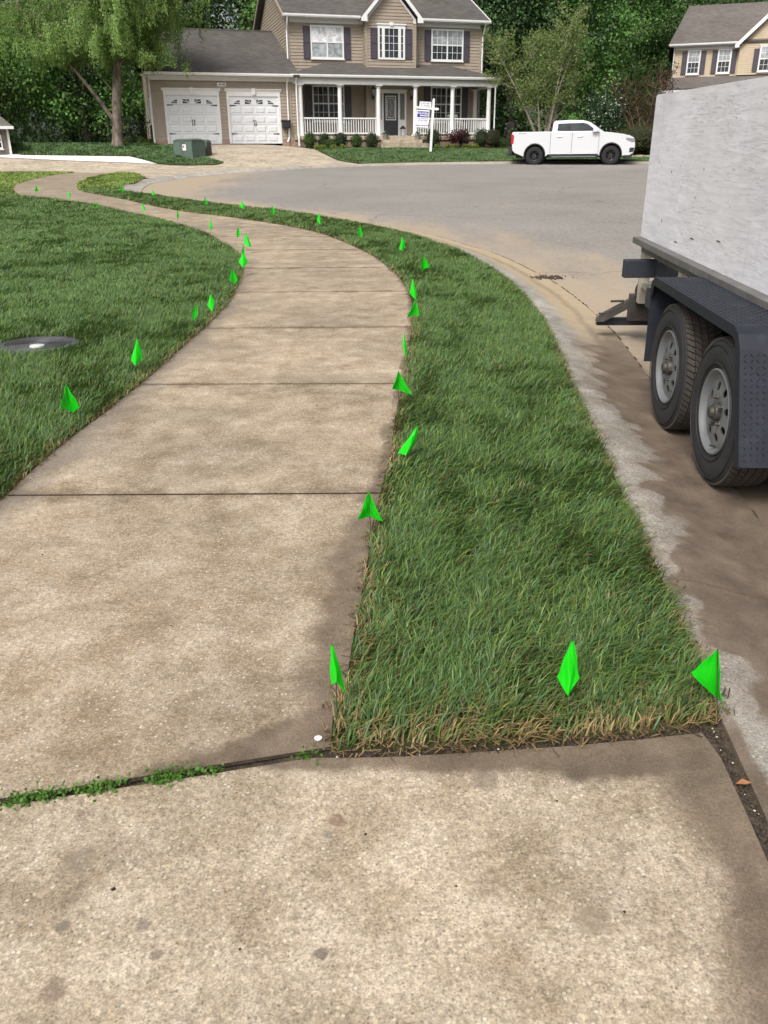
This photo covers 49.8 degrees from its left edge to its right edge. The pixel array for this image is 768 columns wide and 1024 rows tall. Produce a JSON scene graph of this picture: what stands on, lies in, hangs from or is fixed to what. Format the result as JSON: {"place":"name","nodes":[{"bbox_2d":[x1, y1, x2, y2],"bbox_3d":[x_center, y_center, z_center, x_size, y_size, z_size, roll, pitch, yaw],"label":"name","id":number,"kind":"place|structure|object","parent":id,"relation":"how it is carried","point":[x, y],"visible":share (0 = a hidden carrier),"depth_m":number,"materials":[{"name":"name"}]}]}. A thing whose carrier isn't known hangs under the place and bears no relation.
{"place":"outdoors","nodes":[
{"label":"outdoors","id":0,"kind":"place"},
{"bbox_2d":[0,154,155,163],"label":"new driveway","id":1,"kind":"structure","parent":0,"point":[129,159],"depth_m":36.05,"materials":[{"name":"white concrete"}]},
{"bbox_2d":[11,142,223,164],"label":"island lawn","id":2,"kind":"structure","parent":0,"point":[124,155],"depth_m":36.67,"materials":[{"name":"green plant"}]},
{"bbox_2d":[0,0,217,145],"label":"drooping tree","id":3,"kind":"object","parent":2,"relation":"on","point":[115,35],"visible":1,"depth_m":36.63,"materials":[{"name":"green plant"}]},
{"bbox_2d":[107,118,152,141],"bbox_3d":[-13.088,-19.631,42.825,2.170,1.320,0.070,-7,24,-15],"label":"metal fence","id":4,"kind":"object","parent":2,"relation":"on","point":[133,122],"visible":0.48,"depth_m":42.78,"materials":[{"name":"black metal"}]},
{"bbox_2d":[173,138,205,158],"bbox_3d":[-8.763,-16.298,37.277,1.320,0.920,0.960,14,27,31],"label":"transformer box","id":5,"kind":"object","parent":2,"relation":"on","point":[192,148],"visible":0.83,"depth_m":36.91,"materials":[{"name":"green metal"}]},
{"bbox_2d":[0,171,245,500],"bbox_3d":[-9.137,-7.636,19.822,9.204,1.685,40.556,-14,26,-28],"label":"lawn grass","id":6,"kind":"structure","parent":0,"point":[143,267],"depth_m":8.19,"materials":[{"name":"green plant"}]},
{"bbox_2d":[0,336,81,355],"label":"septic lid","id":7,"kind":"object","parent":6,"relation":"on","point":[38,343],"visible":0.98,"depth_m":6.52,"materials":[{"name":"black plastic"}]},
{"bbox_2d":[61,385,78,411],"bbox_3d":[-1.803,-0.609,4.747,0.100,0.260,0.034,-11,25,-24],"label":"marking flag","id":8,"kind":"object","parent":6,"relation":"on","point":[69,402],"visible":0.98,"depth_m":4.73,"materials":[{"name":"plastic"}]},
{"bbox_2d":[131,338,141,364],"bbox_3d":[-1.703,-1.058,5.705,0.050,0.279,0.068,20,31,40],"label":"marking flag","id":9,"kind":"object","parent":6,"relation":"on","point":[136,357],"visible":0.99,"depth_m":5.68,"materials":[{"name":"plastic"}]},
{"bbox_2d":[192,303,197,319],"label":"marking flag","id":10,"kind":"object","parent":6,"relation":"on","point":[194,314],"visible":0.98,"depth_m":7.01,"materials":[{"name":"plastic"}]},
{"bbox_2d":[207,294,213,320],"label":"marking flag","id":11,"kind":"object","parent":6,"relation":"on","point":[210,304],"visible":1,"depth_m":7.32,"materials":[{"name":"plastic"}]},
{"bbox_2d":[229,268,237,283],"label":"marking flag","id":12,"kind":"object","parent":6,"relation":"on","point":[233,279],"visible":0.99,"depth_m":8.69,"materials":[{"name":"plastic"}]},
{"bbox_2d":[239,252,247,266],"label":"marking flag","id":13,"kind":"object","parent":6,"relation":"on","point":[243,261],"visible":0.99,"depth_m":9.64,"materials":[{"name":"plastic"}]},
{"bbox_2d":[0,144,357,177],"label":"driveway","id":14,"kind":"structure","parent":0,"point":[235,156],"depth_m":35.75,"materials":[{"name":"concrete"}]},
{"bbox_2d":[0,116,13,154],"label":"shed","id":15,"kind":"structure","parent":14,"relation":"on","point":[6,127],"depth_m":35.90,"materials":[{"name":"white wood"}]},
{"bbox_2d":[204,140,211,155],"bbox_3d":[-8.095,-16.598,37.785,0.351,0.720,0.310,14,27,31],"label":"utility pedestal","id":16,"kind":"object","parent":14,"relation":"on","point":[208,149],"visible":0.66,"depth_m":37.66,"materials":[{"name":"metal"}]},
{"bbox_2d":[0,173,411,803],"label":"sidewalk","id":17,"kind":"structure","parent":0,"point":[202,493],"depth_m":3.41,"materials":[{"name":"concrete"}]},
{"bbox_2d":[244,234,250,246],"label":"marking flag","id":18,"kind":"object","parent":17,"relation":"on","point":[247,241],"visible":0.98,"depth_m":11.50,"materials":[{"name":"plastic"}]},
{"bbox_2d":[403,333,406,358],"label":"marking flag","id":19,"kind":"object","parent":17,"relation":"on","point":[404,346],"visible":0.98,"depth_m":5.81,"materials":[{"name":"plastic"}]},
{"bbox_2d":[144,153,487,178],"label":"ground","id":20,"kind":"structure","parent":0,"point":[371,163],"depth_m":39.47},
{"bbox_2d":[0,2,50,137],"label":"woodland tree","id":21,"kind":"object","parent":20,"relation":"on","point":[16,104],"visible":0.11,"depth_m":51.62,"materials":[{"name":"green plant"}]},
{"bbox_2d":[0,0,84,138],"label":"woodland tree","id":22,"kind":"object","parent":20,"relation":"on","point":[4,89],"visible":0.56,"depth_m":47.15,"materials":[{"name":"green plant"}]},
{"bbox_2d":[13,5,94,142],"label":"woodland tree","id":23,"kind":"object","parent":20,"relation":"on","point":[62,106],"visible":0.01,"depth_m":75.07,"materials":[{"name":"green plant"}]},
{"bbox_2d":[0,0,141,141],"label":"woodland tree","id":24,"kind":"object","parent":20,"relation":"on","point":[86,99],"visible":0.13,"depth_m":50.18,"materials":[{"name":"green plant"}]},
{"bbox_2d":[0,0,145,142],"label":"woodland tree","id":25,"kind":"object","parent":20,"relation":"on","point":[83,109],"visible":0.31,"depth_m":47.95,"materials":[{"name":"green plant"}]},
{"bbox_2d":[14,10,134,140],"bbox_3d":[-21.938,-35.747,55.711,14.026,21.692,12.197,10,25,24],"label":"woodland tree","id":26,"kind":"object","parent":20,"relation":"on","point":[61,96],"visible":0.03,"depth_m":58.11,"materials":[{"name":"green plant"}]},
{"bbox_2d":[124,7,185,141],"bbox_3d":[-17.718,-35.805,57.921,12.878,19.964,13.152,20,31,40],"label":"woodland tree","id":27,"kind":"object","parent":20,"relation":"on","point":[137,91],"visible":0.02,"depth_m":60.70,"materials":[{"name":"green plant"}]},
{"bbox_2d":[108,0,252,134],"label":"woodland tree","id":28,"kind":"object","parent":20,"relation":"on","point":[198,5],"visible":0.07,"depth_m":50.36,"materials":[{"name":"green plant"}]},
{"bbox_2d":[134,0,250,63],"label":"woodland tree","id":29,"kind":"object","parent":20,"relation":"on","point":[223,21],"visible":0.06,"depth_m":53.38,"materials":[{"name":"green plant"}]},
{"bbox_2d":[167,0,256,29],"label":"woodland tree","id":30,"kind":"object","parent":20,"relation":"on","point":[242,17],"visible":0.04,"depth_m":55.87,"materials":[{"name":"green plant"}]},
{"bbox_2d":[201,0,250,29],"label":"woodland tree","id":31,"kind":"object","parent":20,"relation":"on","point":[229,15],"visible":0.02,"depth_m":73.47,"materials":[{"name":"green plant"}]},
{"bbox_2d":[228,0,256,29],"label":"woodland tree","id":32,"kind":"object","parent":20,"relation":"on","point":[252,5],"visible":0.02,"depth_m":51.33,"materials":[{"name":"green plant"}]},
{"bbox_2d":[135,0,500,151],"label":"house","id":33,"kind":"structure","parent":20,"relation":"on","point":[348,68],"depth_m":42.95,"materials":[{"name":"beige"}]},
{"bbox_2d":[147,98,151,125],"bbox_3d":[-12.096,-20.646,42.724,0.130,1.250,1.060,-7,24,-15],"label":"window","id":34,"kind":"structure","parent":33,"relation":"in","point":[148,101],"depth_m":42.42,"materials":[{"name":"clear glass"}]},
{"bbox_2d":[161,87,221,143],"bbox_3d":[-9.340,-19.370,40.506,2.820,2.480,0.195,-7,24,-15],"label":"garage door","id":35,"kind":"structure","parent":33,"relation":"in","point":[190,112],"depth_m":40.51,"materials":[{"name":"white plastic"}]},
{"bbox_2d":[224,88,282,143],"bbox_3d":[-6.446,-19.734,41.302,2.820,2.480,0.195,-7,24,-15],"label":"garage door","id":36,"kind":"structure","parent":33,"relation":"in","point":[254,115],"depth_m":41.33,"materials":[{"name":"white plastic"}]},
{"bbox_2d":[281,120,290,131],"bbox_3d":[-4.933,-19.408,41.761,0.480,0.645,0.300,-7,24,-15],"label":"hose reel","id":37,"kind":"object","parent":33,"relation":"attached to","point":[285,124],"visible":1,"depth_m":41.60,"materials":[{"name":"black plastic"}]},
{"bbox_2d":[310,25,344,59],"bbox_3d":[-2.943,-24.304,42.891,1.820,1.560,0.130,-7,24,-15],"label":"window","id":38,"kind":"structure","parent":33,"relation":"in","point":[326,41],"depth_m":42.88,"materials":[{"name":"white glass"}]},
{"bbox_2d":[312,85,345,122],"bbox_3d":[-2.948,-21.671,43.994,1.800,1.790,0.130,-7,24,-15],"label":"window","id":39,"kind":"structure","parent":33,"relation":"in","point":[324,97],"depth_m":43.93,"materials":[{"name":"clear glass"}]},
{"bbox_2d":[376,22,405,59],"bbox_3d":[0.393,-24.554,43.177,1.600,1.700,0.130,-7,24,-15],"label":"window","id":40,"kind":"structure","parent":33,"relation":"in","point":[391,35],"depth_m":43.19,"materials":[{"name":"white glass"}]},
{"bbox_2d":[375,89,407,135],"bbox_3d":[0.374,-21.418,44.485,1.860,2.295,0.130,-7,24,-15],"label":"front door","id":41,"kind":"structure","parent":33,"relation":"in","point":[392,103],"depth_m":44.49,"materials":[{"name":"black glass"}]},
{"bbox_2d":[430,86,461,122],"bbox_3d":[3.427,-22.490,45.739,1.880,1.790,0.130,-7,24,-15],"label":"window","id":42,"kind":"structure","parent":33,"relation":"in","point":[442,95],"depth_m":45.69,"materials":[{"name":"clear glass"}]},
{"bbox_2d":[430,29,463,62],"bbox_3d":[3.412,-25.125,44.628,1.900,1.550,0.130,-7,24,-15],"label":"window","id":43,"kind":"structure","parent":33,"relation":"in","point":[446,44],"depth_m":44.61,"materials":[{"name":"white glass"}]},
{"bbox_2d":[447,115,460,134],"bbox_3d":[3.839,-21.239,45.503,0.630,1.117,0.876,-5,23,-10],"label":"rocking chair","id":44,"kind":"object","parent":33,"relation":"on","point":[455,116],"visible":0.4,"depth_m":45.63,"materials":[{"name":"white wood"}]},
{"bbox_2d":[2,0,651,142],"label":"woodland","id":45,"kind":"object","parent":20,"relation":"on","point":[32,129],"visible":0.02,"depth_m":77.67,"materials":[{"name":"green plant"}]},
{"bbox_2d":[4,72,649,152],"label":"undergrowth","id":46,"kind":"object","parent":20,"relation":"on","point":[145,132],"visible":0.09,"depth_m":52.11,"materials":[{"name":"green plant"}]},
{"bbox_2d":[123,161,767,825],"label":"curb","id":47,"kind":"structure","parent":20,"relation":"on","point":[715,547],"depth_m":3.73,"materials":[{"name":"concrete"}]},
{"bbox_2d":[472,0,535,146],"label":"woodland tree","id":48,"kind":"object","parent":20,"relation":"on","point":[491,125],"visible":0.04,"depth_m":64.83,"materials":[{"name":"green plant"}]},
{"bbox_2d":[473,0,564,108],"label":"woodland tree","id":49,"kind":"object","parent":20,"relation":"on","point":[492,25],"visible":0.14,"depth_m":51.77,"materials":[{"name":"green plant"}]},
{"bbox_2d":[475,0,591,146],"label":"woodland tree","id":50,"kind":"object","parent":20,"relation":"on","point":[511,124],"visible":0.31,"depth_m":53.14,"materials":[{"name":"green plant"}]},
{"bbox_2d":[485,0,631,133],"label":"woodland tree","id":51,"kind":"object","parent":20,"relation":"on","point":[580,95],"visible":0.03,"depth_m":57.44,"materials":[{"name":"green plant"}]},
{"bbox_2d":[491,0,652,131],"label":"woodland tree","id":52,"kind":"object","parent":20,"relation":"on","point":[597,39],"visible":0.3,"depth_m":51.45,"materials":[{"name":"green plant"}]},
{"bbox_2d":[494,0,661,131],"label":"woodland tree","id":53,"kind":"object","parent":20,"relation":"on","point":[609,61],"visible":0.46,"depth_m":52.48,"materials":[{"name":"green plant"}]},
{"bbox_2d":[533,0,667,121],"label":"woodland tree","id":54,"kind":"object","parent":20,"relation":"on","point":[642,69],"visible":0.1,"depth_m":64.78,"materials":[{"name":"green plant"}]},
{"bbox_2d":[582,0,671,95],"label":"woodland tree","id":55,"kind":"object","parent":20,"relation":"on","point":[633,1],"visible":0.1,"depth_m":65.92,"materials":[{"name":"green plant"}]},
{"bbox_2d":[600,0,704,124],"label":"woodland tree","id":56,"kind":"object","parent":20,"relation":"on","point":[656,31],"visible":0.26,"depth_m":66.80,"materials":[{"name":"green plant"}]},
{"bbox_2d":[609,0,699,131],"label":"woodland tree","id":57,"kind":"object","parent":20,"relation":"on","point":[660,15],"visible":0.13,"depth_m":67.34,"materials":[{"name":"green plant"}]},
{"bbox_2d":[595,0,742,126],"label":"woodland tree","id":58,"kind":"object","parent":20,"relation":"on","point":[658,51],"visible":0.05,"depth_m":68.37,"materials":[{"name":"green plant"}]},
{"bbox_2d":[614,0,754,125],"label":"woodland tree","id":59,"kind":"object","parent":20,"relation":"on","point":[674,26],"visible":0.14,"depth_m":66.51,"materials":[{"name":"green plant"}]},
{"bbox_2d":[658,2,767,92],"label":"house","id":60,"kind":"structure","parent":20,"relation":"on","point":[711,45],"depth_m":56.72,"materials":[{"name":"beige"}]},
{"bbox_2d":[685,50,700,75],"bbox_3d":[21.303,-30.929,56.999,0.910,1.540,0.130,6,24,16],"label":"window","id":61,"kind":"structure","parent":60,"relation":"in","point":[693,60],"depth_m":56.99,"materials":[{"name":"clear glass"}]},
{"bbox_2d":[715,48,732,74],"bbox_3d":[23.179,-30.718,56.458,0.940,1.540,0.130,6,24,16],"label":"window","id":62,"kind":"structure","parent":60,"relation":"in","point":[724,55],"depth_m":56.44,"materials":[{"name":"clear glass"}]},
{"bbox_2d":[756,45,767,72],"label":"window","id":63,"kind":"structure","parent":60,"relation":"in","point":[762,67],"depth_m":55.56,"materials":[{"name":"clear glass"}]},
{"bbox_2d":[1,0,732,141],"label":"sky","id":64,"kind":"structure","parent":0,"point":[505,128],"materials":[{"name":"white"}]},
{"bbox_2d":[0,710,767,1023],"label":"driveway","id":65,"kind":"structure","parent":0,"point":[301,890],"depth_m":1.80,"materials":[{"name":"concrete"}]},
{"bbox_2d":[0,745,326,810],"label":"weeds","id":66,"kind":"object","parent":65,"relation":"on","point":[164,778],"visible":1,"depth_m":2.09,"materials":[{"name":"green plant"}]},
{"bbox_2d":[42,405,625,949],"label":"leaf bits","id":67,"kind":"object","parent":65,"relation":"on","point":[364,833],"visible":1,"depth_m":1.81,"materials":[{"name":"brown plant"}]},
{"bbox_2d":[331,723,767,845],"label":"dirt crumbs","id":68,"kind":"object","parent":65,"relation":"on","point":[738,778],"visible":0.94,"depth_m":2.21,"materials":[{"name":"soil"}]},
{"bbox_2d":[691,649,721,727],"bbox_3d":[0.889,0.487,2.281,0.085,0.266,0.050,-1,23,0],"label":"marking flag","id":69,"kind":"object","parent":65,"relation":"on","point":[706,673],"visible":1,"depth_m":2.27,"materials":[{"name":"plastic"}]},
{"bbox_2d":[736,779,751,784],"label":"fallen leaf","id":70,"kind":"object","parent":65,"relation":"on","point":[743,781],"visible":1,"depth_m":2.09,"materials":[{"name":"orange plant"}]},
{"bbox_2d":[77,181,715,750],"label":"strip soil","id":71,"kind":"structure","parent":0,"point":[431,745],"depth_m":2.61,"materials":[{"name":"soil"}]},
{"bbox_2d":[330,644,345,722],"bbox_3d":[-0.127,0.486,2.275,0.030,0.288,0.035,21,31,41],"label":"marking flag","id":72,"kind":"object","parent":71,"relation":"on","point":[335,674],"visible":0.98,"depth_m":2.24,"materials":[{"name":"plastic"}]},
{"bbox_2d":[0,273,734,761],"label":"dry straw","id":73,"kind":"object","parent":71,"relation":"on","point":[512,739],"visible":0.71,"depth_m":2.27,"materials":[{"name":"beige plant"}]},
{"bbox_2d":[357,491,382,534],"bbox_3d":[-0.056,0.020,3.362,0.106,0.234,0.039,-1,23,0],"label":"marking flag","id":74,"kind":"object","parent":71,"relation":"on","point":[369,509],"visible":0.99,"depth_m":3.34,"materials":[{"name":"plastic"}]},
{"bbox_2d":[392,371,411,404],"bbox_3d":[0.108,-0.738,5.010,0.120,0.243,0.046,-1,23,0],"label":"marking flag","id":75,"kind":"object","parent":71,"relation":"on","point":[400,384],"visible":0.98,"depth_m":4.99,"materials":[{"name":"plastic"}]},
{"bbox_2d":[399,236,404,251],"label":"marking flag","id":76,"kind":"object","parent":71,"relation":"on","point":[402,244],"visible":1,"depth_m":11.05,"materials":[{"name":"plastic"}]},
{"bbox_2d":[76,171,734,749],"bbox_3d":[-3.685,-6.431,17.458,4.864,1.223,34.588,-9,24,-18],"label":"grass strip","id":77,"kind":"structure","parent":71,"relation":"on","point":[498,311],"depth_m":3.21,"materials":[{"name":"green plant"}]},
{"bbox_2d":[398,426,417,456],"bbox_3d":[0.117,-0.301,4.054,0.098,0.239,0.055,-1,23,0],"label":"marking flag","id":78,"kind":"object","parent":71,"relation":"on","point":[406,447],"visible":0.98,"depth_m":4.04,"materials":[{"name":"plastic"}]},
{"bbox_2d":[407,299,418,317],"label":"marking flag","id":79,"kind":"object","parent":71,"relation":"on","point":[414,310],"visible":0.98,"depth_m":7.05,"materials":[{"name":"plastic"}]},
{"bbox_2d":[410,279,416,298],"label":"marking flag","id":80,"kind":"object","parent":71,"relation":"on","point":[413,292],"visible":0.96,"depth_m":7.81,"materials":[{"name":"plastic"}]},
{"bbox_2d":[420,256,429,270],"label":"marking flag","id":81,"kind":"object","parent":71,"relation":"on","point":[424,264],"visible":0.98,"depth_m":9.29,"materials":[{"name":"plastic"}]},
{"bbox_2d":[557,639,579,694],"bbox_3d":[0.515,0.475,2.320,0.062,0.259,0.030,6,24,15],"label":"marking flag","id":82,"kind":"object","parent":71,"relation":"on","point":[568,677],"visible":1,"depth_m":2.31,"materials":[{"name":"plastic"}]},
{"bbox_2d":[142,164,767,529],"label":"street","id":83,"kind":"structure","parent":0,"point":[582,223],"depth_m":19.29,"materials":[{"name":"grey asphalt"}]},
{"bbox_2d":[292,211,757,516],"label":"gutter seam dirt","id":84,"kind":"structure","parent":83,"relation":"on","point":[640,365],"depth_m":8.30,"materials":[{"name":"soil"}]},
{"bbox_2d":[530,275,577,279],"bbox_3d":[1.936,-2.815,9.938,0.822,0.047,0.591,-7,24,-14],"label":"dirt spill","id":85,"kind":"object","parent":83,"relation":"on","point":[540,277],"visible":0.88,"depth_m":9.90,"materials":[{"name":"soil"}]},
{"bbox_2d":[507,120,635,164],"bbox_3d":[8.280,-16.398,36.847,5.572,1.835,2.200,5,24,13],"label":"pickup truck","id":86,"kind":"object","parent":83,"relation":"on","point":[574,139],"visible":0.98,"depth_m":35.98,"materials":[{"name":"white paint"}]},
{"bbox_2d":[595,76,767,486],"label":"trailer","id":87,"kind":"object","parent":83,"relation":"on","point":[698,305],"visible":1,"depth_m":4.55,"materials":[{"name":"paint"}]},
{"bbox_2d":[303,146,649,163],"bbox_3d":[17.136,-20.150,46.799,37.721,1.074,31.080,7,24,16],"label":"front lawn","id":88,"kind":"structure","parent":0,"point":[428,153],"depth_m":39.68,"materials":[{"name":"green plant"}]},
{"bbox_2d":[302,131,316,148],"bbox_3d":[-3.756,-18.770,41.792,0.783,0.859,0.804,9,25,20],"label":"round shrub","id":89,"kind":"object","parent":88,"relation":"on","point":[310,140],"visible":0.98,"depth_m":41.67,"materials":[{"name":"green plant"}]},
{"bbox_2d":[318,132,330,144],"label":"round shrub","id":90,"kind":"object","parent":88,"relation":"on","point":[323,139],"visible":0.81,"depth_m":41.82,"materials":[{"name":"green plant"}]},
{"bbox_2d":[326,138,335,147],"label":"shrub","id":91,"kind":"object","parent":88,"relation":"on","point":[330,142],"visible":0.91,"depth_m":41.69,"materials":[{"name":"green plant"}]},
{"bbox_2d":[333,132,347,146],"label":"round shrub","id":92,"kind":"object","parent":88,"relation":"on","point":[339,139],"visible":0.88,"depth_m":42.04,"materials":[{"name":"green plant"}]},
{"bbox_2d":[350,133,362,147],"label":"round shrub","id":93,"kind":"object","parent":88,"relation":"on","point":[357,140],"visible":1,"depth_m":42.33,"materials":[{"name":"green plant"}]},
{"bbox_2d":[364,132,378,146],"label":"round shrub","id":94,"kind":"object","parent":88,"relation":"on","point":[371,139],"visible":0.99,"depth_m":42.50,"materials":[{"name":"green plant"}]},
{"bbox_2d":[415,98,438,151],"bbox_3d":[2.083,-19.029,40.761,1.150,2.410,0.110,2,23,-3],"label":"estate sign","id":95,"kind":"object","parent":88,"relation":"on","point":[422,117],"visible":1,"depth_m":40.58,"materials":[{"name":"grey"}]},
{"bbox_2d":[423,127,442,147],"bbox_3d":[2.550,-19.687,43.513,1.047,1.067,1.032,-2,23,-3],"label":"round shrub","id":96,"kind":"object","parent":88,"relation":"on","point":[436,139],"visible":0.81,"depth_m":43.34,"materials":[{"name":"green plant"}]},
{"bbox_2d":[441,128,467,143],"bbox_3d":[3.699,-19.707,43.656,1.582,1.125,1.376,-7,24,-15],"label":"japanese maple","id":97,"kind":"object","parent":88,"relation":"on","point":[455,136],"visible":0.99,"depth_m":43.56,"materials":[{"name":"red plant"}]},
{"bbox_2d":[458,129,470,146],"bbox_3d":[4.245,-19.834,43.971,0.759,0.957,0.757,-1,23,0],"label":"round shrub","id":98,"kind":"object","parent":88,"relation":"on","point":[465,138],"visible":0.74,"depth_m":43.80,"materials":[{"name":"green plant"}]},
{"bbox_2d":[472,127,488,147],"bbox_3d":[5.182,-19.986,44.206,0.947,1.029,0.991,0,23,1],"label":"round shrub","id":99,"kind":"object","parent":88,"relation":"on","point":[480,137],"visible":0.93,"depth_m":44.04,"materials":[{"name":"green plant"}]},
{"bbox_2d":[484,127,500,147],"bbox_3d":[5.775,-19.958,44.162,1.069,1.044,1.081,-4,23,-8],"label":"round shrub","id":100,"kind":"object","parent":88,"relation":"on","point":[492,138],"visible":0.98,"depth_m":43.89,"materials":[{"name":"green plant"}]},
{"bbox_2d":[497,136,508,147],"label":"shrub","id":101,"kind":"object","parent":88,"relation":"on","point":[502,143],"visible":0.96,"depth_m":44.18,"materials":[{"name":"green plant"}]},
{"bbox_2d":[481,0,598,131],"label":"young tree","id":102,"kind":"object","parent":88,"relation":"on","point":[553,89],"visible":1,"depth_m":41.83,"materials":[{"name":"green plant"}]},
{"bbox_2d":[575,82,632,132],"bbox_3d":[11.577,-21.007,43.805,3.160,3.363,3.166,-8,24,-17],"label":"blossom bush","id":103,"kind":"object","parent":88,"relation":"on","point":[601,119],"visible":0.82,"depth_m":43.28,"materials":[{"name":"green plant"}]},
{"bbox_2d":[608,122,652,154],"bbox_3d":[12.987,-18.767,41.657,3.519,1.552,3.394,0,23,1],"label":"hedge","id":104,"kind":"object","parent":88,"relation":"on","point":[642,135],"visible":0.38,"depth_m":40.76,"materials":[{"name":"green plant"}]},
{"bbox_2d":[604,61,681,128],"bbox_3d":[13.952,-21.366,43.756,4.485,4.204,4.014,-22,31,-40],"label":"crape myrtle","id":105,"kind":"object","parent":88,"relation":"on","point":[666,87],"visible":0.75,"depth_m":43.28,"materials":[{"name":"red plant"}]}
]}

